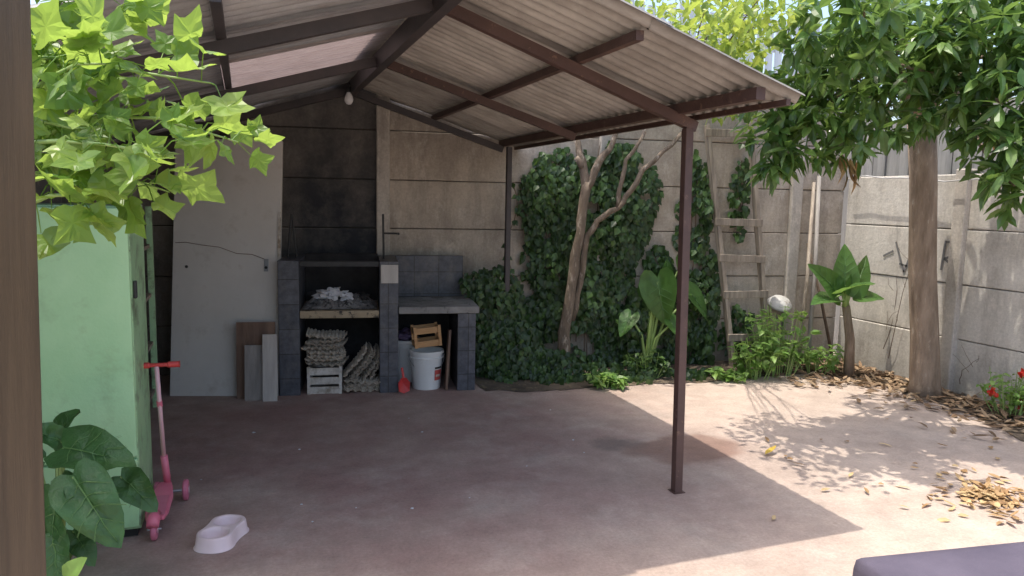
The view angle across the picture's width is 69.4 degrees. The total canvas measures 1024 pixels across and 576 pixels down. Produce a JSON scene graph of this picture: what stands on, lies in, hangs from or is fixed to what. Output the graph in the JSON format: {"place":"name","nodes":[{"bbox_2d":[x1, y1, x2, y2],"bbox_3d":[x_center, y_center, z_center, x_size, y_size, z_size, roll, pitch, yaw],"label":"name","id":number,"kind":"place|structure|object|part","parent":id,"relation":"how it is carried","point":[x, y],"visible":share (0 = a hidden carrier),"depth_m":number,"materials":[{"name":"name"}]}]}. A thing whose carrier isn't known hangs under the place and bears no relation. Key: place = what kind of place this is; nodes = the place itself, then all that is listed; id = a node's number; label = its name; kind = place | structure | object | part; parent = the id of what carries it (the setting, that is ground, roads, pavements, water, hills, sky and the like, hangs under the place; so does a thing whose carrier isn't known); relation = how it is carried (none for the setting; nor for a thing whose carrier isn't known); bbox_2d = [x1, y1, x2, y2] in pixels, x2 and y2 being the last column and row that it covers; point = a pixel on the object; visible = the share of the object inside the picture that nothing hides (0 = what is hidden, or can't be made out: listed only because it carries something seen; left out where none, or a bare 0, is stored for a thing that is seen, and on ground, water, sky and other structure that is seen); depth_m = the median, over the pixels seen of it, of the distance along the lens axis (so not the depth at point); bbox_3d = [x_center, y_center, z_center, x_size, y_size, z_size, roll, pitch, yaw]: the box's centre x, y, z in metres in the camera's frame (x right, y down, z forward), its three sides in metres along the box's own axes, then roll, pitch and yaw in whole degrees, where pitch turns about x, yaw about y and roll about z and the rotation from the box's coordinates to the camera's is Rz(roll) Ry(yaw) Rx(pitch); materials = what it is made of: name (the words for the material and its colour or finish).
{"place":"outdoors","nodes":[
{"label":"outdoors","id":0,"kind":"place"},
{"bbox_2d":[30,0,1019,120],"label":"sky","id":1,"kind":"structure","parent":0,"point":[825,12],"materials":[{"name":"white"}]},
{"bbox_2d":[71,352,1023,575],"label":"patio","id":2,"kind":"structure","parent":0,"point":[535,483],"depth_m":4.25,"materials":[{"name":"concrete"}]},
{"bbox_2d":[0,0,45,575],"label":"wooden post","id":3,"kind":"object","parent":2,"relation":"on","point":[22,533],"depth_m":0.92,"materials":[{"name":"brown wood"}]},
{"bbox_2d":[35,149,80,202],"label":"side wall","id":4,"kind":"structure","parent":2,"relation":"on","point":[41,185],"depth_m":5.16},
{"bbox_2d":[62,557,86,575],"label":"seedling","id":5,"kind":"object","parent":2,"relation":"on","point":[73,567],"visible":1,"depth_m":1.99,"materials":[{"name":"green plant"}]},
{"bbox_2d":[36,203,152,536],"bbox_3d":[-2.104,0.380,3.471,0.690,1.540,0.506,-1,7,-20],"label":"green cabinet","id":6,"kind":"object","parent":2,"relation":"on","point":[93,332],"visible":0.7,"depth_m":3.28,"materials":[{"name":"green metal"}]},
{"bbox_3d":[-2.026,0.217,3.221,0.666,1.135,0.022,-1,7,-20],"label":"door","id":7,"kind":"part","parent":6,"relation":"part of","materials":[{"name":"green paint"}]},
{"bbox_2d":[42,409,157,575],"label":"broad leaf plant","id":8,"kind":"object","parent":2,"relation":"on","point":[83,500],"visible":0.88,"depth_m":2.67,"materials":[{"name":"green plant"}]},
{"bbox_2d":[144,206,157,407],"bbox_3d":[-2.690,0.244,4.680,0.630,1.500,1.540,-1,7,-20],"label":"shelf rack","id":9,"kind":"object","parent":2,"relation":"on","point":[150,297],"visible":0.19,"depth_m":5.44,"materials":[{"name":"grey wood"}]},
{"bbox_2d":[31,0,284,259],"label":"tulip tree sapling","id":10,"kind":"object","parent":2,"relation":"on","point":[74,66],"visible":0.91,"depth_m":1.72,"materials":[{"name":"green plant"}]},
{"bbox_2d":[144,360,189,540],"bbox_3d":[-1.712,0.761,3.599,0.211,0.768,0.573,-1,7,-20],"label":"scooter","id":11,"kind":"object","parent":2,"relation":"on","point":[164,490],"visible":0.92,"depth_m":3.70,"materials":[{"name":"pink plastic"}]},
{"bbox_2d":[193,514,248,553],"bbox_3d":[-1.354,1.140,3.451,0.181,0.061,0.302,2,7,4],"label":"pet bowl","id":12,"kind":"object","parent":2,"relation":"on","point":[221,533],"visible":1,"depth_m":3.42,"materials":[{"name":"white plastic"}]},
{"bbox_2d":[170,138,282,395],"bbox_3d":[-2.287,-0.167,5.937,0.844,2.060,0.054,1,-2,-4],"label":"door panel","id":13,"kind":"structure","parent":2,"relation":"on","point":[226,255],"depth_m":5.92,"materials":[{"name":"paint"}]},
{"bbox_2d":[245,345,262,400],"bbox_3d":[-2.023,0.664,5.790,0.133,0.432,0.066,0,7,-11],"label":"grey plank","id":14,"kind":"object","parent":2,"relation":"on","point":[253,373],"visible":0.93,"depth_m":5.78,"materials":[{"name":"grey wood"}]},
{"bbox_2d":[236,322,274,398],"bbox_3d":[-2.026,0.571,5.852,0.292,0.602,0.080,0,7,-11],"label":"brown board","id":15,"kind":"object","parent":2,"relation":"on","point":[249,333],"visible":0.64,"depth_m":5.83,"materials":[{"name":"brown wood"}]},
{"bbox_2d":[262,334,277,401],"bbox_3d":[-1.890,0.623,5.773,0.108,0.522,0.073,0,7,-11],"label":"pale plank","id":16,"kind":"object","parent":2,"relation":"on","point":[269,348],"visible":1,"depth_m":5.76,"materials":[{"name":"grey wood"}]},
{"bbox_2d":[307,364,342,394],"bbox_3d":[-1.552,0.732,6.152,0.274,0.227,0.312,0,7,-11],"label":"white crate","id":17,"kind":"object","parent":2,"relation":"on","point":[322,385],"visible":0.88,"depth_m":6.02,"materials":[{"name":"paint"}]},
{"bbox_2d":[306,355,348,366],"bbox_3d":[-1.531,0.602,6.154,0.304,0.046,0.304,2,7,-4],"label":"egg tray","id":18,"kind":"object","parent":17,"relation":"on","point":[333,363],"visible":0.47,"depth_m":6.05,"materials":[{"name":"grey cardboard"}]},
{"bbox_2d":[305,353,345,361],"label":"egg tray","id":19,"kind":"object","parent":18,"relation":"on","point":[320,359],"visible":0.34,"depth_m":6.01,"materials":[{"name":"grey cardboard"}]},
{"bbox_2d":[306,350,345,358],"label":"egg tray","id":20,"kind":"object","parent":19,"relation":"on","point":[329,356],"visible":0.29,"depth_m":6.01,"materials":[{"name":"grey cardboard"}]},
{"bbox_2d":[307,346,345,354],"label":"egg tray","id":21,"kind":"object","parent":20,"relation":"on","point":[337,350],"visible":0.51,"depth_m":6.03,"materials":[{"name":"grey cardboard"}]},
{"bbox_2d":[301,345,336,349],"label":"egg tray","id":22,"kind":"object","parent":21,"relation":"on","point":[311,347],"visible":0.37,"depth_m":6.00,"materials":[{"name":"grey cardboard"}]},
{"bbox_2d":[305,337,347,347],"bbox_3d":[-1.533,0.444,6.124,0.304,0.046,0.304,3,7,-5],"label":"egg tray","id":23,"kind":"object","parent":22,"relation":"on","point":[338,344],"visible":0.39,"depth_m":6.00,"materials":[{"name":"grey cardboard"}]},
{"bbox_2d":[305,331,346,343],"bbox_3d":[-1.530,0.414,6.113,0.304,0.046,0.304,-5,7,-5],"label":"egg tray","id":24,"kind":"object","parent":23,"relation":"on","point":[315,340],"visible":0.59,"depth_m":5.99,"materials":[{"name":"grey cardboard"}]},
{"bbox_2d":[306,327,344,339],"bbox_3d":[-1.541,0.380,6.119,0.304,0.046,0.304,5,6,-12],"label":"egg tray","id":25,"kind":"object","parent":24,"relation":"on","point":[329,334],"visible":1,"depth_m":6.06,"materials":[{"name":"grey cardboard"}]},
{"bbox_2d":[338,384,379,391],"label":"egg tray","id":26,"kind":"object","parent":2,"relation":"on","point":[368,389],"visible":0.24,"depth_m":6.10,"materials":[{"name":"grey cardboard"}]},
{"bbox_2d":[342,381,379,389],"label":"egg tray","id":27,"kind":"object","parent":26,"relation":"on","point":[357,387],"visible":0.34,"depth_m":6.09,"materials":[{"name":"grey cardboard"}]},
{"bbox_2d":[342,378,379,387],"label":"egg tray","id":28,"kind":"object","parent":27,"relation":"on","point":[351,384],"visible":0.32,"depth_m":6.08,"materials":[{"name":"grey cardboard"}]},
{"bbox_2d":[344,374,380,384],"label":"egg tray","id":29,"kind":"object","parent":28,"relation":"on","point":[375,380],"visible":0.55,"depth_m":6.11,"materials":[{"name":"grey cardboard"}]},
{"bbox_2d":[352,343,376,379],"bbox_3d":[-1.233,0.622,6.230,0.046,0.304,0.304,37,1,-12],"label":"egg tray","id":30,"kind":"object","parent":29,"relation":"on","point":[367,363],"visible":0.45,"depth_m":6.10,"materials":[{"name":"grey cardboard"}]},
{"bbox_2d":[348,342,373,378],"bbox_3d":[-1.270,0.612,6.209,0.046,0.304,0.304,38,-4,-18],"label":"egg tray","id":31,"kind":"object","parent":30,"relation":"on","point":[361,363],"visible":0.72,"depth_m":6.12,"materials":[{"name":"grey cardboard"}]},
{"bbox_2d":[342,342,367,376],"bbox_3d":[-1.307,0.601,6.192,0.046,0.304,0.304,39,-3,-11],"label":"egg tray","id":32,"kind":"object","parent":31,"relation":"on","point":[356,359],"visible":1,"depth_m":6.12,"materials":[{"name":"grey cardboard"}]},
{"bbox_2d":[367,363,379,381],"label":"egg tray","id":33,"kind":"object","parent":29,"relation":"on","point":[372,373],"visible":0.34,"depth_m":6.14,"materials":[{"name":"grey cardboard"}]},
{"bbox_2d":[360,343,379,380],"bbox_3d":[-1.196,0.634,6.247,0.046,0.304,0.304,33,-3,-19],"label":"egg tray","id":34,"kind":"object","parent":33,"relation":"on","point":[365,373],"visible":0.66,"depth_m":6.17,"materials":[{"name":"grey cardboard"}]},
{"bbox_2d":[277,214,478,395],"bbox_3d":[-1.128,0.099,6.330,1.605,1.460,0.720,0,7,-11],"label":"barbecue","id":35,"kind":"object","parent":2,"relation":"on","point":[404,291],"visible":0.88,"depth_m":6.21,"materials":[{"name":"concrete"}]},
{"bbox_2d":[302,293,377,308],"bbox_3d":[-1.445,0.093,6.245,0.600,0.095,0.520,0,7,-11],"label":"ash heap","id":36,"kind":"object","parent":35,"relation":"in","point":[356,302],"visible":0.72,"depth_m":6.07,"materials":[{"name":"grey"}]},
{"bbox_2d":[307,291,315,296],"bbox_3d":[-1.695,0.054,6.260,0.072,0.053,0.067,-1,7,-20],"label":"charcoal lump","id":37,"kind":"object","parent":36,"relation":"on","point":[310,293],"visible":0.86,"depth_m":6.25,"materials":[{"name":"black"}]},
{"bbox_2d":[311,287,353,300],"bbox_3d":[-1.491,0.049,6.141,0.338,0.126,0.191,-1,7,-20],"label":"crumpled paper","id":38,"kind":"object","parent":36,"relation":"on","point":[334,293],"visible":0.87,"depth_m":6.10,"materials":[{"name":"white paper"}]},
{"bbox_2d":[200,409,584,521],"bbox_3d":[-0.615,1.045,4.615,2.457,0.008,1.588,-1,7,-20],"label":"grit","id":39,"kind":"object","parent":2,"relation":"on","point":[356,507],"visible":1,"depth_m":3.98,"materials":[{"name":"stone"}]},
{"bbox_2d":[398,367,409,392],"bbox_3d":[-0.893,0.760,6.089,0.100,0.212,0.057,-2,7,-23],"label":"hand shovel","id":40,"kind":"object","parent":2,"relation":"on","point":[404,384],"visible":1,"depth_m":6.09,"materials":[{"name":"red plastic"}]},
{"bbox_2d":[398,336,420,381],"bbox_3d":[-0.935,0.627,6.536,0.291,0.370,0.276,-1,7,-20],"label":"plastic bucket","id":41,"kind":"object","parent":2,"relation":"on","point":[404,347],"visible":0.29,"depth_m":6.42,"materials":[{"name":"white plastic"}]},
{"bbox_2d":[398,327,410,340],"bbox_3d":[-0.962,0.414,6.500,0.228,0.132,0.202,2,7,6],"label":"plastic bag","id":42,"kind":"object","parent":41,"relation":"on","point":[404,334],"visible":0.63,"depth_m":6.43,"materials":[{"name":"purple plastic"}]},
{"bbox_2d":[30,0,804,493],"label":"carport","id":43,"kind":"object","parent":2,"relation":"on","point":[518,74],"visible":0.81,"depth_m":4.04,"materials":[{"name":"metal"}]},
{"bbox_2d":[344,82,352,104],"bbox_3d":[-1.348,-1.607,6.106,0.073,0.183,0.073,4,8,25],"label":"light bulb","id":44,"kind":"object","parent":43,"relation":"hanging from","point":[348,98],"visible":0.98,"depth_m":6.09,"materials":[{"name":"white glass"}]},
{"bbox_2d":[501,183,520,297],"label":"hanging vine","id":45,"kind":"object","parent":43,"relation":"hanging from","point":[517,210],"visible":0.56,"depth_m":6.64,"materials":[{"name":"green plant"}]},
{"bbox_2d":[409,346,443,389],"bbox_3d":[-0.729,0.682,6.297,0.311,0.325,0.296,-1,7,-20],"label":"plastic bucket","id":46,"kind":"object","parent":2,"relation":"on","point":[426,364],"visible":1,"depth_m":6.20,"materials":[{"name":"white plastic"}]},
{"bbox_2d":[410,322,441,348],"bbox_3d":[-0.731,0.398,6.281,0.229,0.177,0.182,-6,9,-16],"label":"wooden crate","id":47,"kind":"object","parent":46,"relation":"on","point":[429,341],"visible":1,"depth_m":6.22,"materials":[{"name":"brown wood"}]},
{"bbox_2d":[444,329,450,389],"bbox_3d":[-0.544,0.603,6.252,0.053,0.514,0.169,0,7,-11],"label":"leaning board","id":48,"kind":"object","parent":2,"relation":"on","point":[447,360],"visible":1,"depth_m":6.20,"materials":[{"name":"wood"}]},
{"bbox_2d":[88,83,845,374],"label":"concrete panel wall","id":49,"kind":"structure","parent":2,"relation":"on","point":[355,170],"depth_m":6.82,"materials":[{"name":"grey concrete"}]},
{"bbox_2d":[514,141,693,367],"bbox_3d":[0.948,-0.278,7.024,1.901,2.244,0.338,0,7,-11],"label":"ivy","id":50,"kind":"object","parent":49,"relation":"attached to","point":[620,239],"visible":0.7,"depth_m":6.98,"materials":[{"name":"green plant"}]},
{"bbox_2d":[654,144,754,364],"bbox_3d":[1.958,-0.293,7.250,1.113,2.245,0.280,0,7,-11],"label":"ivy","id":51,"kind":"object","parent":49,"relation":"attached to","point":[702,336],"visible":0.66,"depth_m":7.30,"materials":[{"name":"green plant"}]},
{"bbox_2d":[767,295,792,311],"bbox_3d":[2.722,0.153,7.516,0.258,0.155,0.228,-1,7,-20],"label":"wash basin","id":52,"kind":"object","parent":49,"relation":"attached to","point":[775,302],"visible":0.98,"depth_m":7.45,"materials":[{"name":"ceramic"}]},
{"bbox_2d":[765,445,775,453],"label":"fallen yellow leaf","id":53,"kind":"object","parent":2,"relation":"on","point":[770,449],"visible":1,"depth_m":4.78,"materials":[{"name":"yellow plant"}]},
{"bbox_2d":[765,395,999,519],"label":"scattered leaves","id":54,"kind":"object","parent":2,"relation":"on","point":[849,475],"visible":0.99,"depth_m":4.58,"materials":[{"name":"brown plant"}]},
{"bbox_2d":[833,97,1022,348],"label":"plank fence","id":55,"kind":"object","parent":2,"relation":"on","point":[892,163],"visible":0.01,"depth_m":7.43,"materials":[{"name":"grey wood"}]},
{"bbox_2d":[837,169,1023,410],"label":"concrete panel wall","id":56,"kind":"structure","parent":2,"relation":"on","point":[980,271],"depth_m":6.43,"materials":[{"name":"grey concrete"}]},
{"bbox_2d":[848,175,979,181],"bbox_3d":[4.270,-0.770,4.959,0.011,0.092,5.281,-1,7,-20],"label":"wire","id":57,"kind":"object","parent":56,"relation":"attached to","point":[908,178],"visible":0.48,"depth_m":6.86,"materials":[{"name":"grey metal"}]},
{"bbox_2d":[883,242,978,383],"bbox_3d":[3.749,0.115,6.611,0.075,1.358,0.996,-1,7,-18],"label":"dry vine","id":58,"kind":"object","parent":56,"relation":"attached to","point":[897,320],"visible":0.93,"depth_m":6.96,"materials":[{"name":"brown plant"}]},
{"bbox_2d":[852,542,1023,575],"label":"table","id":59,"kind":"object","parent":2,"relation":"on","point":[1006,559],"visible":1,"depth_m":1.81,"materials":[{"name":"fabric"}]},
{"bbox_2d":[895,469,1023,524],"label":"leaf pile","id":60,"kind":"object","parent":2,"relation":"on","point":[986,491],"visible":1,"depth_m":4.12,"materials":[{"name":"brown plant"}]},
{"bbox_2d":[475,359,1023,440],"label":"soil bed","id":61,"kind":"object","parent":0,"point":[488,384],"visible":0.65,"depth_m":6.44,"materials":[{"name":"brown soil"}]},
{"bbox_2d":[458,264,572,383],"bbox_3d":[0.059,0.331,6.660,1.040,1.076,0.529,-1,7,-20],"label":"ivy","id":62,"kind":"object","parent":61,"relation":"on","point":[499,357],"visible":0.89,"depth_m":6.60,"materials":[{"name":"green plant"}]},
{"bbox_2d":[582,372,630,389],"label":"leafy plant","id":63,"kind":"object","parent":61,"relation":"on","point":[602,380],"visible":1,"depth_m":6.36,"materials":[{"name":"green plant"}]},
{"bbox_2d":[529,361,709,385],"bbox_3d":[1.045,0.779,6.635,1.780,0.213,0.359,-1,7,-14],"label":"ivy","id":64,"kind":"object","parent":61,"relation":"on","point":[570,374],"visible":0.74,"depth_m":6.61,"materials":[{"name":"green plant"}]},
{"bbox_2d":[621,349,673,377],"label":"leafy plant","id":65,"kind":"object","parent":61,"relation":"on","point":[659,362],"visible":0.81,"depth_m":6.73,"materials":[{"name":"green plant"}]},
{"bbox_2d":[618,254,706,364],"bbox_3d":[1.445,0.250,7.045,0.921,1.140,0.390,1,7,-1],"label":"elephant ear plant","id":66,"kind":"object","parent":61,"relation":"on","point":[657,295],"visible":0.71,"depth_m":6.94,"materials":[{"name":"green plant"}]},
{"bbox_2d":[558,0,813,357],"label":"pruned tree","id":67,"kind":"object","parent":61,"relation":"on","point":[737,26],"visible":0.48,"depth_m":6.47,"materials":[{"name":"brown plant"}]},
{"bbox_2d":[706,366,759,383],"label":"leafy plant","id":68,"kind":"object","parent":61,"relation":"on","point":[717,372],"visible":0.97,"depth_m":6.73,"materials":[{"name":"green plant"}]},
{"bbox_2d":[703,122,768,367],"bbox_3d":[2.222,-0.414,7.256,0.763,2.401,0.252,0,7,-11],"label":"wooden ladder","id":69,"kind":"object","parent":61,"relation":"on","point":[759,258],"visible":0.75,"depth_m":7.23,"materials":[{"name":"grey wood"}]},
{"bbox_2d":[728,335,791,379],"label":"leafy plant","id":70,"kind":"object","parent":61,"relation":"on","point":[750,361],"visible":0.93,"depth_m":6.78,"materials":[{"name":"green plant"}]},
{"bbox_2d":[745,304,821,376],"bbox_3d":[2.490,0.489,7.055,0.612,0.662,0.657,-1,7,-20],"label":"leafy plant","id":71,"kind":"object","parent":61,"relation":"on","point":[771,338],"visible":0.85,"depth_m":6.95,"materials":[{"name":"green plant"}]},
{"bbox_2d":[796,182,815,368],"bbox_3d":[2.932,-0.130,7.353,0.046,1.845,0.517,4,8,26],"label":"leaning pole","id":72,"kind":"object","parent":61,"relation":"on","point":[804,304],"visible":0.71,"depth_m":7.36,"materials":[{"name":"grey wood"}]},
{"bbox_2d":[805,176,820,366],"bbox_3d":[3.025,-0.167,7.401,0.055,1.909,0.415,4,7,20],"label":"leaning pole","id":73,"kind":"object","parent":61,"relation":"on","point":[815,260],"visible":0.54,"depth_m":7.40,"materials":[{"name":"grey wood"}]},
{"bbox_2d":[787,342,843,374],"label":"leafy plant","id":74,"kind":"object","parent":61,"relation":"on","point":[815,355],"visible":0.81,"depth_m":7.07,"materials":[{"name":"green plant"}]},
{"bbox_2d":[806,243,832,354],"bbox_3d":[3.169,0.155,7.589,0.362,1.229,0.035,2,7,7],"label":"leaning pole","id":75,"kind":"object","parent":61,"relation":"on","point":[824,317],"visible":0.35,"depth_m":7.59,"materials":[{"name":"beige wood"}]},
{"bbox_2d":[808,244,883,376],"bbox_3d":[3.116,0.223,6.875,0.786,1.257,0.500,2,7,10],"label":"elephant ear plant","id":76,"kind":"object","parent":61,"relation":"on","point":[847,277],"visible":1,"depth_m":6.91,"materials":[{"name":"green plant"}]},
{"bbox_2d":[729,0,1023,397],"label":"broadleaf tree","id":77,"kind":"object","parent":61,"relation":"on","point":[938,84],"visible":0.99,"depth_m":4.56,"materials":[{"name":"green plant"}]},
{"bbox_2d":[769,358,1023,439],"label":"leaf litter","id":78,"kind":"object","parent":61,"relation":"on","point":[872,372],"visible":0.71,"depth_m":6.31,"materials":[{"name":"brown plant"}]},
{"bbox_2d":[976,368,1023,418],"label":"geranium","id":79,"kind":"object","parent":61,"relation":"on","point":[1017,399],"visible":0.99,"depth_m":5.72,"materials":[{"name":"green plant"}]},
{"label":"ground","id":80,"kind":"structure","parent":0,"visible":0},
{"bbox_2d":[631,0,843,99],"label":"bar fence","id":81,"kind":"object","parent":80,"relation":"on","point":[777,59],"visible":0.02,"depth_m":11.07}
]}

